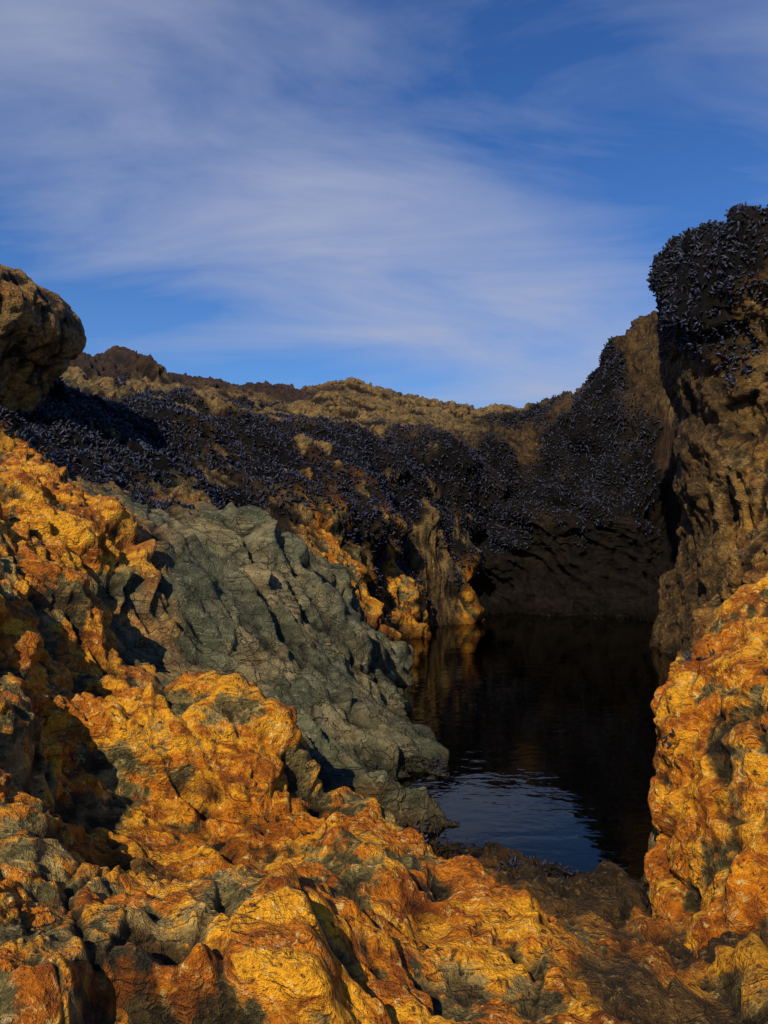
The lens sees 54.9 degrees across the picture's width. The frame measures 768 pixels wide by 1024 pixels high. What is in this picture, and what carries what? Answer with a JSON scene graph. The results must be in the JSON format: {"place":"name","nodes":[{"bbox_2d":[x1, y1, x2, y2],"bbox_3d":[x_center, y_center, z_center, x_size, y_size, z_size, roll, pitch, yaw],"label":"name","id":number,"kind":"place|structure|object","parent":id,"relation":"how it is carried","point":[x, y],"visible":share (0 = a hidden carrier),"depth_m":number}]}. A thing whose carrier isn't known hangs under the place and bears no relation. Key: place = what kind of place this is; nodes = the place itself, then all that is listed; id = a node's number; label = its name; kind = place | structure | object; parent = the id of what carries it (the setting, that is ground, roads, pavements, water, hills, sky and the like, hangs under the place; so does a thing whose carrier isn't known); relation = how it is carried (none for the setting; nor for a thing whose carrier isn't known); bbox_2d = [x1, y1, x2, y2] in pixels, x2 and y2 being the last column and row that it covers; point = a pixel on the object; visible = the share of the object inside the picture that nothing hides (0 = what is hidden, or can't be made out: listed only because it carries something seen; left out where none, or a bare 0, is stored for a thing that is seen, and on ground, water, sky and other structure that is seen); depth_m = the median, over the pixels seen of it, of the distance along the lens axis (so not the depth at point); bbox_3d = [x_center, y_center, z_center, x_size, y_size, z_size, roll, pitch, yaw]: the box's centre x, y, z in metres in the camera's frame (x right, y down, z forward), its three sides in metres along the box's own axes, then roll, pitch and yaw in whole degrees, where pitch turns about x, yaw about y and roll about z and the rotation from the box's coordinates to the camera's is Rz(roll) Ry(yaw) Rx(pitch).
{"place":"outdoors","nodes":[
{"label":"outdoors","id":0,"kind":"place"},
{"bbox_2d":[0,310,767,1023],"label":"rocky shore ground","id":1,"kind":"structure","parent":0,"point":[206,726],"depth_m":1.93},
{"bbox_2d":[0,264,86,411],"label":"boulder","id":2,"kind":"object","parent":1,"relation":"on","point":[43,338],"visible":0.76,"depth_m":4.21},
{"bbox_2d":[0,201,767,952],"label":"mussel bed","id":3,"kind":"object","parent":1,"relation":"on","point":[144,443],"visible":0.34,"depth_m":5.62},
{"bbox_2d":[398,756,648,888],"bbox_3d":[0.284,1.003,2.197,0.735,0.106,1.454,0,0,-35],"label":"seaweed","id":4,"kind":"object","parent":1,"relation":"on","point":[549,868],"visible":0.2,"depth_m":2.11},
{"bbox_2d":[479,485,664,617],"bbox_3d":[2.233,0.513,8.138,3.293,1.957,2.600,0,0,0],"label":"rock outcrop","id":5,"kind":"object","parent":1,"relation":"on","point":[554,569],"visible":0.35,"depth_m":7.21},
{"bbox_2d":[640,572,767,957],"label":"rock outcrop","id":6,"kind":"object","parent":1,"relation":"on","point":[706,863],"visible":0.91,"depth_m":1.68},
{"bbox_2d":[649,205,767,655],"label":"rock outcrop","id":7,"kind":"object","parent":1,"relation":"on","point":[720,480],"visible":0.73,"depth_m":4.75},
{"bbox_2d":[691,517,767,646],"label":"rock outcrop","id":8,"kind":"object","parent":1,"relation":"on","point":[747,563],"visible":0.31,"depth_m":3.73},
{"bbox_2d":[0,0,767,408],"label":"sky","id":9,"kind":"structure","parent":0,"point":[462,202]},
{"bbox_2d":[394,613,676,885],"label":"tide pool water","id":10,"kind":"structure","parent":0,"point":[543,727],"depth_m":3.38}
]}

